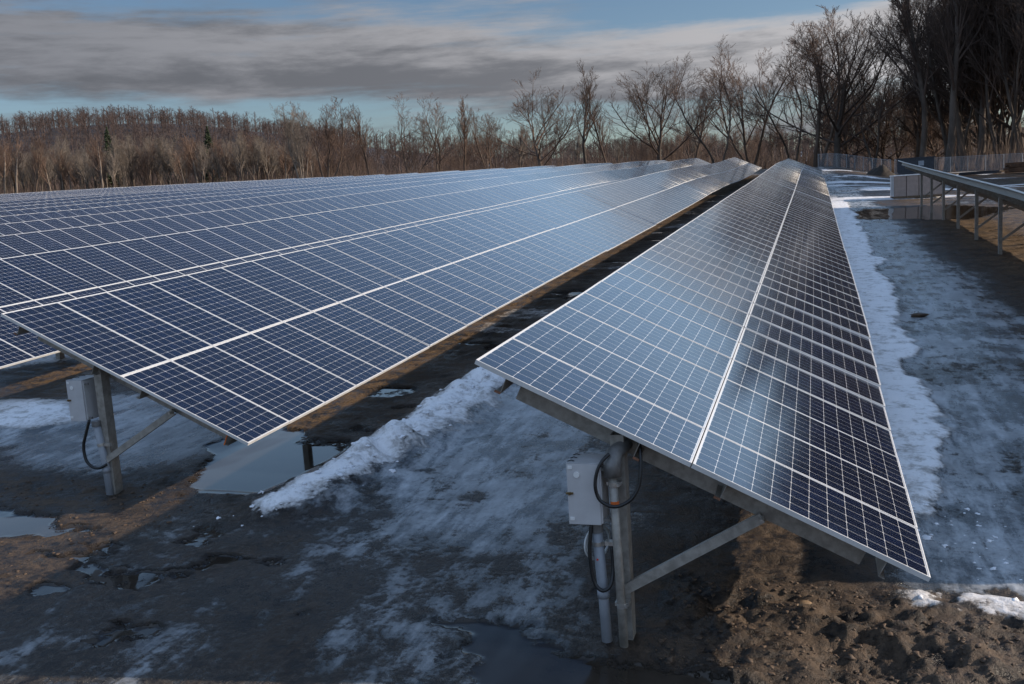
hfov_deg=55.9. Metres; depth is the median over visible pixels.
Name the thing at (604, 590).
cable
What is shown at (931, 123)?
tree
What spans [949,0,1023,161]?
tree
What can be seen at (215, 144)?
tree
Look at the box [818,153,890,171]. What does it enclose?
chain link fence
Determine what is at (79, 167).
tree
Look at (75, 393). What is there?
door
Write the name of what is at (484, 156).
tree
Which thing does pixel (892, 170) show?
brush
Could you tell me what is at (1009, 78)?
tree
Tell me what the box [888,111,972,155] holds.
tree
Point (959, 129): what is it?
tree
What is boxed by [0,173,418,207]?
solar array
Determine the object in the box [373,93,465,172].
tree
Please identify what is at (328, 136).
tree
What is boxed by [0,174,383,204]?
solar array
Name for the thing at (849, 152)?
tree
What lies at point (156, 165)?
tree
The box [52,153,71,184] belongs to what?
tree
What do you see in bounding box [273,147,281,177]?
tree
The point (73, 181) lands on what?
tree
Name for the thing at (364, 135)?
tree
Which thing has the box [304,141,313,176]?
tree
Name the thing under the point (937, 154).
tree
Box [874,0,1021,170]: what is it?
tree
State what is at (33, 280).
solar array
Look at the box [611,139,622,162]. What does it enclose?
tree
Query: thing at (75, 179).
tree
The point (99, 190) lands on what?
solar array
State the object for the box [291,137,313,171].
tree
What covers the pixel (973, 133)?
tree
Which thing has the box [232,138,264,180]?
tree
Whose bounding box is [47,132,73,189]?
tree
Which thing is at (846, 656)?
mud clods
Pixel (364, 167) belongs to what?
tree
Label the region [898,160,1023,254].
solar array
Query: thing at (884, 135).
tree
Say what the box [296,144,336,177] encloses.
tree
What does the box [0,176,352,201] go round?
solar array
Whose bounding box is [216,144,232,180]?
tree
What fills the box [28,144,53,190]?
tree
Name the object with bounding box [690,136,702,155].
tree
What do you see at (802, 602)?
dead leaf
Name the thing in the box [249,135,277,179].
tree
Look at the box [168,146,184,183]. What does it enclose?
tree
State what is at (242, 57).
sky
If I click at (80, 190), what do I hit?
solar array
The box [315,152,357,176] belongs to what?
tree
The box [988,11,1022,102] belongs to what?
tree
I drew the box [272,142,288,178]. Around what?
tree
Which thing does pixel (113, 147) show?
tree
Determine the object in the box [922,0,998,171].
tree
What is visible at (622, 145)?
tree
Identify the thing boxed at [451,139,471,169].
tree
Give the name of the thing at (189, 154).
tree
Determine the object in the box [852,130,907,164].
tree
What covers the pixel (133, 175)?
tree
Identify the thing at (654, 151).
tree
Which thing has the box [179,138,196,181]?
tree
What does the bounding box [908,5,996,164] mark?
tree
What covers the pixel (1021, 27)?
tree
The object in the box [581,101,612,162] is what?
tree
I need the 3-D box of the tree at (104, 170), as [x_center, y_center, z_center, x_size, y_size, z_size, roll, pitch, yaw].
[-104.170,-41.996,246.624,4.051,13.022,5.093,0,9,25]
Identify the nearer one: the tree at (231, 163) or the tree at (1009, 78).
the tree at (1009, 78)
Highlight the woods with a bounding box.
[0,103,1023,193]
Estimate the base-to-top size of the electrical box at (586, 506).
0.542 m
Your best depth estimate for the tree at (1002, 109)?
156.77 m
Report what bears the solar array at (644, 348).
on the ground
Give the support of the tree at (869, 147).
on the ground
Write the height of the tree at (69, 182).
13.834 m
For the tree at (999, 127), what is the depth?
152.97 m
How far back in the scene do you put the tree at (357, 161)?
248.90 m
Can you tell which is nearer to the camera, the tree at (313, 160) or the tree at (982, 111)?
the tree at (982, 111)
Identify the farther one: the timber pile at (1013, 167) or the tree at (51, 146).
the tree at (51, 146)
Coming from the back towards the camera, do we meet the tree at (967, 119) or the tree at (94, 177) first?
the tree at (94, 177)
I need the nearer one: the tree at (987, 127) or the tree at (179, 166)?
the tree at (987, 127)
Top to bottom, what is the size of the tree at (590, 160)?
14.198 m
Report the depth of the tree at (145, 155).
240.55 m
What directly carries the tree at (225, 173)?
on the ground
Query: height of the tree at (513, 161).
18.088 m
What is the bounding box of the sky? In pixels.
[0,0,1023,157]
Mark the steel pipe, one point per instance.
(617, 451)
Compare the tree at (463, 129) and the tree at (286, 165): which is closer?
the tree at (463, 129)
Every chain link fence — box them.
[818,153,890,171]
[894,153,1022,173]
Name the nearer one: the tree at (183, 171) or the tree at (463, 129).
the tree at (463, 129)
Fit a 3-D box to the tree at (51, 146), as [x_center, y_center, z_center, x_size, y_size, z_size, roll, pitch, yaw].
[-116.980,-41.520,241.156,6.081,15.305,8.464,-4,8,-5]
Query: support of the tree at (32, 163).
on the ground
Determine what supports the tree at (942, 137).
on the ground
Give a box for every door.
[66,381,86,420]
[566,464,601,524]
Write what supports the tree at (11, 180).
on the ground
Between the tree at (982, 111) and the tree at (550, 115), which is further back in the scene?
the tree at (550, 115)
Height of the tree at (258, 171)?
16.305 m
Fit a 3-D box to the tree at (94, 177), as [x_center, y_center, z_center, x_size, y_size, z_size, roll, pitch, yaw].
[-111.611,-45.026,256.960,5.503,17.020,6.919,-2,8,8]
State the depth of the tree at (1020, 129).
152.85 m
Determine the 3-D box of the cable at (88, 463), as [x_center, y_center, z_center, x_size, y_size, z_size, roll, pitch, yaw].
[-5.549,1.361,12.789,0.342,0.667,0.083,-1,9,18]
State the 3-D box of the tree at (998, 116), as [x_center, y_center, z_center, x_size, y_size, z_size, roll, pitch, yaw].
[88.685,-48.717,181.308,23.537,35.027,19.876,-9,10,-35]
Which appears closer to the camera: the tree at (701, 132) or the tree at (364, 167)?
the tree at (701, 132)
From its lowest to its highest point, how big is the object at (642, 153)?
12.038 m
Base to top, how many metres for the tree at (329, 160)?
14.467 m
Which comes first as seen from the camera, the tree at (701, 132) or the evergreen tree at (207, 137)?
the tree at (701, 132)
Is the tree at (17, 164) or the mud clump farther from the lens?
the tree at (17, 164)
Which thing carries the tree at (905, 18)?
on the ground
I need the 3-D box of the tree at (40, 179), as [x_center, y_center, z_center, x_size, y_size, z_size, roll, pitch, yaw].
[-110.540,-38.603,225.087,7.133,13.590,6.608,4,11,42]
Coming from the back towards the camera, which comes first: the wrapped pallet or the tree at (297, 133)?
the tree at (297, 133)
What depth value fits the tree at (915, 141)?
217.21 m
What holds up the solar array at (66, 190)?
on the ground
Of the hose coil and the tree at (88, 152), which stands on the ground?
the tree at (88, 152)
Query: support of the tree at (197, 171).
on the ground
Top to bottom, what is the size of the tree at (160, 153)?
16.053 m
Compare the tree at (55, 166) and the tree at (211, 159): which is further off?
the tree at (211, 159)
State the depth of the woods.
490.22 m
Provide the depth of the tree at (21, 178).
231.12 m
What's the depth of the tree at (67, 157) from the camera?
258.05 m
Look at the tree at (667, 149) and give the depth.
254.17 m
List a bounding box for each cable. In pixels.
[82,420,107,469]
[588,525,614,592]
[593,443,641,508]
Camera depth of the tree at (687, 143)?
251.83 m
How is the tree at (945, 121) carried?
on the ground
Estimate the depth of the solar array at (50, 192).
165.15 m
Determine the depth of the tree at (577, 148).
297.61 m
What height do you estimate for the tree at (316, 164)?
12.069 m
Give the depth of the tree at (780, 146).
279.01 m
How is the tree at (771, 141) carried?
on the ground
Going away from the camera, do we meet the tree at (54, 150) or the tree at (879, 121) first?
the tree at (879, 121)
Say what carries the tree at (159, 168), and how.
on the ground
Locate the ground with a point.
(456, 555)
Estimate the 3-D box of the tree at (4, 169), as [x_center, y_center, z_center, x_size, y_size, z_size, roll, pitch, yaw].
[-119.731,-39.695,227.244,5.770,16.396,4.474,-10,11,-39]
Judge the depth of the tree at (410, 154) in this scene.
246.80 m
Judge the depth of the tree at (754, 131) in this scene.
272.88 m
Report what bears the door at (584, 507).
in the electrical box at (586, 506)
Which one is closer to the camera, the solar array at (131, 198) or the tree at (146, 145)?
the solar array at (131, 198)
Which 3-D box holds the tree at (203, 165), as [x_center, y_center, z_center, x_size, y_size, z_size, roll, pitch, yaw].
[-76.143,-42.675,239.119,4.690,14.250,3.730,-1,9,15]
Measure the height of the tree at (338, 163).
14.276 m
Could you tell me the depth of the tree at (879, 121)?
174.38 m
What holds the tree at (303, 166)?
on the ground
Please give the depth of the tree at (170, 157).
236.89 m
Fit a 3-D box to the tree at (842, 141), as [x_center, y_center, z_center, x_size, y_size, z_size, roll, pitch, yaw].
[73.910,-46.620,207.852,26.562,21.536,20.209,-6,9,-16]
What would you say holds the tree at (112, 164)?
on the ground
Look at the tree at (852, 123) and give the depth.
198.84 m
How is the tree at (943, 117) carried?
on the ground
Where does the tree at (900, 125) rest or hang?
on the ground
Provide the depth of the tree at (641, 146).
277.40 m
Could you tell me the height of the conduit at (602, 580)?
1.287 m
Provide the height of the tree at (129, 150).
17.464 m
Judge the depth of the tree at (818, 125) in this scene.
179.11 m
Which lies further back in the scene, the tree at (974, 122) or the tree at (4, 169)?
the tree at (4, 169)
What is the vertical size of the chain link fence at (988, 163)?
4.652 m
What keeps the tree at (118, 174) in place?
on the ground
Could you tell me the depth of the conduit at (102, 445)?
12.80 m
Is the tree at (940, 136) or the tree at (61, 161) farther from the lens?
the tree at (61, 161)
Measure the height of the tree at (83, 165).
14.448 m
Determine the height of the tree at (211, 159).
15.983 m
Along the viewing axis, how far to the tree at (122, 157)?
234.92 m
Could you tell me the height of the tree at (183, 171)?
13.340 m
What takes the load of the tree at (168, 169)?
on the ground
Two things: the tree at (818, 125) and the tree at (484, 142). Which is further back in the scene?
the tree at (484, 142)
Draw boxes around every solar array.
[0,158,710,368]
[0,160,667,258]
[0,163,611,235]
[0,166,556,223]
[0,168,504,215]
[0,170,458,210]
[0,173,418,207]
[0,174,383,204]
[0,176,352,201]
[0,178,295,199]
[0,180,258,198]
[0,181,235,197]
[0,184,176,196]
[0,185,155,195]
[0,187,118,194]
[1,157,760,493]
[2,177,323,199]
[475,158,930,639]
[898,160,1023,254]
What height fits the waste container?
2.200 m
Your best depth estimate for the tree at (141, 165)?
238.19 m
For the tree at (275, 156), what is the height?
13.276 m
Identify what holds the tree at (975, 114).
on the ground
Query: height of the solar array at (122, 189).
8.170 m
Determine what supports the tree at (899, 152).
on the ground
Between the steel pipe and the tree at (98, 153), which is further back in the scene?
the tree at (98, 153)
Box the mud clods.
[0,477,1023,683]
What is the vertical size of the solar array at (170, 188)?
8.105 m
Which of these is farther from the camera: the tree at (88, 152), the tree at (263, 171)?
the tree at (263, 171)
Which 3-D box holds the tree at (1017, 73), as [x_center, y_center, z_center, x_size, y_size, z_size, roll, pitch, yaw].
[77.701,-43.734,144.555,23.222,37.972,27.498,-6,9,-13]
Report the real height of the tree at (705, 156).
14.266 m
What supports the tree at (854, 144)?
on the ground
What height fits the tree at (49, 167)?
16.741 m
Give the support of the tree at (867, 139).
on the ground
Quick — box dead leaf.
[797,600,811,606]
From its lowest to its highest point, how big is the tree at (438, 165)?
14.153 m
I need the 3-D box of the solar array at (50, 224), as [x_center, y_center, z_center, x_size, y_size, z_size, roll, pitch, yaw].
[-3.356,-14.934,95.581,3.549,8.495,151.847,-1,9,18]
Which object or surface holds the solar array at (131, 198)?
on the ground
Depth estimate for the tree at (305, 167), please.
252.69 m
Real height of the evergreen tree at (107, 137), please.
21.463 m
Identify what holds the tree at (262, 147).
on the ground
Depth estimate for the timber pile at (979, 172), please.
113.91 m
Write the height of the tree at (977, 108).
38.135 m
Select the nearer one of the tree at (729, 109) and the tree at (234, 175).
the tree at (729, 109)
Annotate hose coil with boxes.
[584,525,609,559]
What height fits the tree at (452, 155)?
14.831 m
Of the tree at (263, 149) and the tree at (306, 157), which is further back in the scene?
the tree at (263, 149)
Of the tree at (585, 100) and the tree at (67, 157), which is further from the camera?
the tree at (67, 157)
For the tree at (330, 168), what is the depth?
255.00 m
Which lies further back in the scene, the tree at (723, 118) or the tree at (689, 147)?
the tree at (689, 147)
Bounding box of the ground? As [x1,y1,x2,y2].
[0,123,1023,683]
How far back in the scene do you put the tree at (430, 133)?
233.14 m
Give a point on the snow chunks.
(926, 537)
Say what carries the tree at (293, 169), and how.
on the ground
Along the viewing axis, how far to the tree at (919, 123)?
189.61 m
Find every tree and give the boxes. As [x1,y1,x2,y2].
[0,140,11,193]
[0,142,7,193]
[0,148,17,192]
[0,156,15,192]
[3,144,19,192]
[7,132,25,192]
[9,152,35,192]
[10,153,29,192]
[19,152,37,187]
[20,140,43,191]
[21,150,55,190]
[24,134,47,191]
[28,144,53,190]
[33,145,57,188]
[35,148,50,190]
[46,144,59,189]
[46,145,57,189]
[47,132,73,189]
[47,141,73,189]
[47,148,72,188]
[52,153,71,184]
[53,149,71,189]
[57,147,71,189]
[66,151,93,188]
[66,159,81,187]
[68,160,77,188]
[69,150,91,187]
[74,148,95,188]
[78,141,99,187]
[86,133,103,187]
[86,135,107,187]
[86,150,109,187]
[90,152,111,182]
[98,126,128,187]
[102,133,123,186]
[102,141,133,186]
[106,148,120,187]
[108,138,138,186]
[117,138,170,185]
[119,139,142,182]
[122,130,141,186]
[125,158,140,186]
[128,144,155,185]
[135,142,149,183]
[137,134,156,185]
[141,139,178,184]
[142,148,150,183]
[147,136,172,184]
[150,132,182,184]
[150,137,159,184]
[150,143,179,184]
[159,137,187,183]
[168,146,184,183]
[173,150,192,183]
[177,131,197,182]
[177,136,230,182]
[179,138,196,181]
[184,152,194,183]
[188,152,208,182]
[189,133,202,182]
[194,144,210,182]
[197,143,223,181]
[200,126,223,182]
[205,141,220,182]
[208,146,222,181]
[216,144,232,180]
[218,136,232,181]
[224,144,238,177]
[227,147,238,180]
[228,129,250,180]
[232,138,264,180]
[240,136,279,179]
[241,131,249,180]
[247,136,270,179]
[248,136,272,179]
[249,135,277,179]
[249,138,268,179]
[256,140,268,179]
[261,143,280,179]
[270,146,301,178]
[271,101,314,178]
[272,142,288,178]
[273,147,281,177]
[283,140,293,178]
[283,146,302,177]
[284,96,367,176]
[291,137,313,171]
[295,144,313,177]
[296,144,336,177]
[297,148,312,176]
[301,145,321,177]
[303,146,312,177]
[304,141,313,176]
[310,153,324,177]
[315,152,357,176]
[317,146,336,175]
[322,145,355,176]
[324,158,334,176]
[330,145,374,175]
[331,136,374,175]
[346,104,373,174]
[346,152,380,175]
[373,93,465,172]
[384,141,426,173]
[412,96,459,171]
[422,147,456,171]
[435,151,474,170]
[441,133,483,170]
[448,94,473,170]
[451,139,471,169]
[455,108,503,168]
[467,70,599,165]
[467,130,527,168]
[497,132,552,167]
[506,122,528,166]
[514,130,528,167]
[525,138,554,166]
[566,130,585,163]
[571,61,606,163]
[578,138,609,163]
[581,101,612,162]
[595,53,737,160]
[600,131,640,163]
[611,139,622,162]
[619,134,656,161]
[629,131,681,159]
[634,135,677,159]
[641,35,760,162]
[658,131,690,160]
[662,112,722,160]
[672,134,715,160]
[682,133,694,157]
[683,82,719,157]
[689,37,806,164]
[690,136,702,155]
[719,124,740,157]
[721,2,949,166]
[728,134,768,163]
[730,30,814,161]
[731,119,767,157]
[765,121,778,165]
[769,120,787,160]
[775,123,788,152]
[782,86,905,160]
[788,5,882,166]
[791,80,904,167]
[811,105,829,163]
[813,104,893,168]
[821,60,874,158]
[823,81,930,163]
[826,36,919,167]
[828,142,864,162]
[845,71,938,165]
[848,117,893,169]
[849,82,935,171]
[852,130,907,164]
[862,0,944,156]
[864,0,1023,137]
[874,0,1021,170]
[879,71,1010,170]
[887,98,975,169]
[888,5,1009,161]
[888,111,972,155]
[889,39,1020,147]
[890,1,1007,151]
[891,65,944,142]
[893,3,970,155]
[896,109,939,156]
[899,66,933,156]
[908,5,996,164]
[915,0,984,168]
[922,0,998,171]
[923,0,1023,169]
[925,1,969,138]
[925,4,970,157]
[928,111,1010,156]
[929,6,1021,160]
[930,0,1021,155]
[930,97,963,139]
[941,20,1023,167]
[942,28,977,140]
[948,89,1009,152]
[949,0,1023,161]
[959,1,1012,169]
[964,0,1023,151]
[966,30,984,159]
[972,93,1005,157]
[986,0,1023,105]
[987,0,1023,98]
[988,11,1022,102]
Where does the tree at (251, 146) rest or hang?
on the ground
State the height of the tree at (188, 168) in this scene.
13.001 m
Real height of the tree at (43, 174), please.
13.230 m
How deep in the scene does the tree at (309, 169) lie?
252.21 m
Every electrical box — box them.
[66,375,98,420]
[566,453,610,524]
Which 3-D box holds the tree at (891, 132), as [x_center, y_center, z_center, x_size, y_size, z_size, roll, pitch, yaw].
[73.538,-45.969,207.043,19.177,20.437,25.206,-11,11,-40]
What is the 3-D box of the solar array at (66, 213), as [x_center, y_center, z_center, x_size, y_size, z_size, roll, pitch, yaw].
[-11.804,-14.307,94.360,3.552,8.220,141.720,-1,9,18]
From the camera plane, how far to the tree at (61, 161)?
228.96 m
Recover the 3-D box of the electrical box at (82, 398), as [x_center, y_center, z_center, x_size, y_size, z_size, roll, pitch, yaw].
[-5.692,0.743,12.925,0.334,0.568,0.386,-1,9,18]
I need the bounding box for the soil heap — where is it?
[867,164,895,176]
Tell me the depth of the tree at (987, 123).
173.03 m
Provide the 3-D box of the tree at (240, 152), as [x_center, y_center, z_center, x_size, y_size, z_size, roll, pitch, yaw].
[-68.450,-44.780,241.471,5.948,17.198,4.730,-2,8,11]
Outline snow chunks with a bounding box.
[193,367,1021,600]
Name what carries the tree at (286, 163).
on the ground
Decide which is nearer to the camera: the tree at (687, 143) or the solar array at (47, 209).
the solar array at (47, 209)
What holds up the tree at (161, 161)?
on the ground
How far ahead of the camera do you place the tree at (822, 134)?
232.82 m
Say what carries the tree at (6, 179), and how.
on the ground
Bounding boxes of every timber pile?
[959,170,1001,175]
[1003,162,1023,172]
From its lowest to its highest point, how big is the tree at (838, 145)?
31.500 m
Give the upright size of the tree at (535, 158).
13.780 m
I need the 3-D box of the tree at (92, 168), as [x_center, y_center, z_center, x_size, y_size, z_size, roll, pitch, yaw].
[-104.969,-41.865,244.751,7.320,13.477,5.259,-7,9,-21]
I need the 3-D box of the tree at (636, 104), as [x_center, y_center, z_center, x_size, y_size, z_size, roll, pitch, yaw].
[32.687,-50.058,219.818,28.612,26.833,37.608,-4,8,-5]
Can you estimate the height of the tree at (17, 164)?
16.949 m
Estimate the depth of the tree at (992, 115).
156.05 m
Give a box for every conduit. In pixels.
[91,420,113,494]
[592,524,612,642]
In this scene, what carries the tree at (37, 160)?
on the ground
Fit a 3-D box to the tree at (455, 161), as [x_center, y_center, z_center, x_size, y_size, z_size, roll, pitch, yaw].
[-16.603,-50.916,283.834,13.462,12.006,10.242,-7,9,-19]
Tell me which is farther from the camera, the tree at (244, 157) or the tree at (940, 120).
the tree at (244, 157)
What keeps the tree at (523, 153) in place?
on the ground
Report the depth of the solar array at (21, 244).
43.36 m
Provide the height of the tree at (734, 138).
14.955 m
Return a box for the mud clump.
[911,313,928,317]
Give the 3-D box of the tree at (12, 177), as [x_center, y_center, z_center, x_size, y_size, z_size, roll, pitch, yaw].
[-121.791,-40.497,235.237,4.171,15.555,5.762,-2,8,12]
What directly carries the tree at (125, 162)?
on the ground
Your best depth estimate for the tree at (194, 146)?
249.37 m
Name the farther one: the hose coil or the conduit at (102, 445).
the conduit at (102, 445)
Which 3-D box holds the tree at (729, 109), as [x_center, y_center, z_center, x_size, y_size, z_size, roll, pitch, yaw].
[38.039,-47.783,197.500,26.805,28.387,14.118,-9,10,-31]
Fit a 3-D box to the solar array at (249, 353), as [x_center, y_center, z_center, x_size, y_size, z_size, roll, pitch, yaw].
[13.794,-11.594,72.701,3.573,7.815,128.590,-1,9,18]
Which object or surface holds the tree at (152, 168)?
on the ground
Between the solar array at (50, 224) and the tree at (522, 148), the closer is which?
the solar array at (50, 224)
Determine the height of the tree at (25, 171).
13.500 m
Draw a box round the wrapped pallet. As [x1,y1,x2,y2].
[890,174,941,198]
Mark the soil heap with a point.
(881, 170)
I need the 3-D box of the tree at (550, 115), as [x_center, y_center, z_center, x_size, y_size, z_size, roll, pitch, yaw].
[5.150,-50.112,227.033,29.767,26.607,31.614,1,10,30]
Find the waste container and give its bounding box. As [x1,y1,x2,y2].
[896,156,935,174]
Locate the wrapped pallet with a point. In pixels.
(904, 186)
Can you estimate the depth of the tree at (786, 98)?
190.34 m
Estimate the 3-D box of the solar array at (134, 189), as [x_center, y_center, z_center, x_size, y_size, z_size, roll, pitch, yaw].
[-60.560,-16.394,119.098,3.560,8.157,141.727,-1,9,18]
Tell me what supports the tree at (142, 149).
on the ground
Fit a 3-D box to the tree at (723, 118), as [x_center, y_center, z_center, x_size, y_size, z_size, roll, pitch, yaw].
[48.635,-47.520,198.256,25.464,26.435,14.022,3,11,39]
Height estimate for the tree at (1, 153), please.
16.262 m
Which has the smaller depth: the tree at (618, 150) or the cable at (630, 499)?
the cable at (630, 499)
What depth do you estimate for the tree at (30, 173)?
251.25 m
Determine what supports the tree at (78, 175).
on the ground
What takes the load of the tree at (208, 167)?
on the ground
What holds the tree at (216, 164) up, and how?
on the ground
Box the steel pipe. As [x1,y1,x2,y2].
[603,437,632,647]
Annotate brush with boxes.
[0,115,1023,193]
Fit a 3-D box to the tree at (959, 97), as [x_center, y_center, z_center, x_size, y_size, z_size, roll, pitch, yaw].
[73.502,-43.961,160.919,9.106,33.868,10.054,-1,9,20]

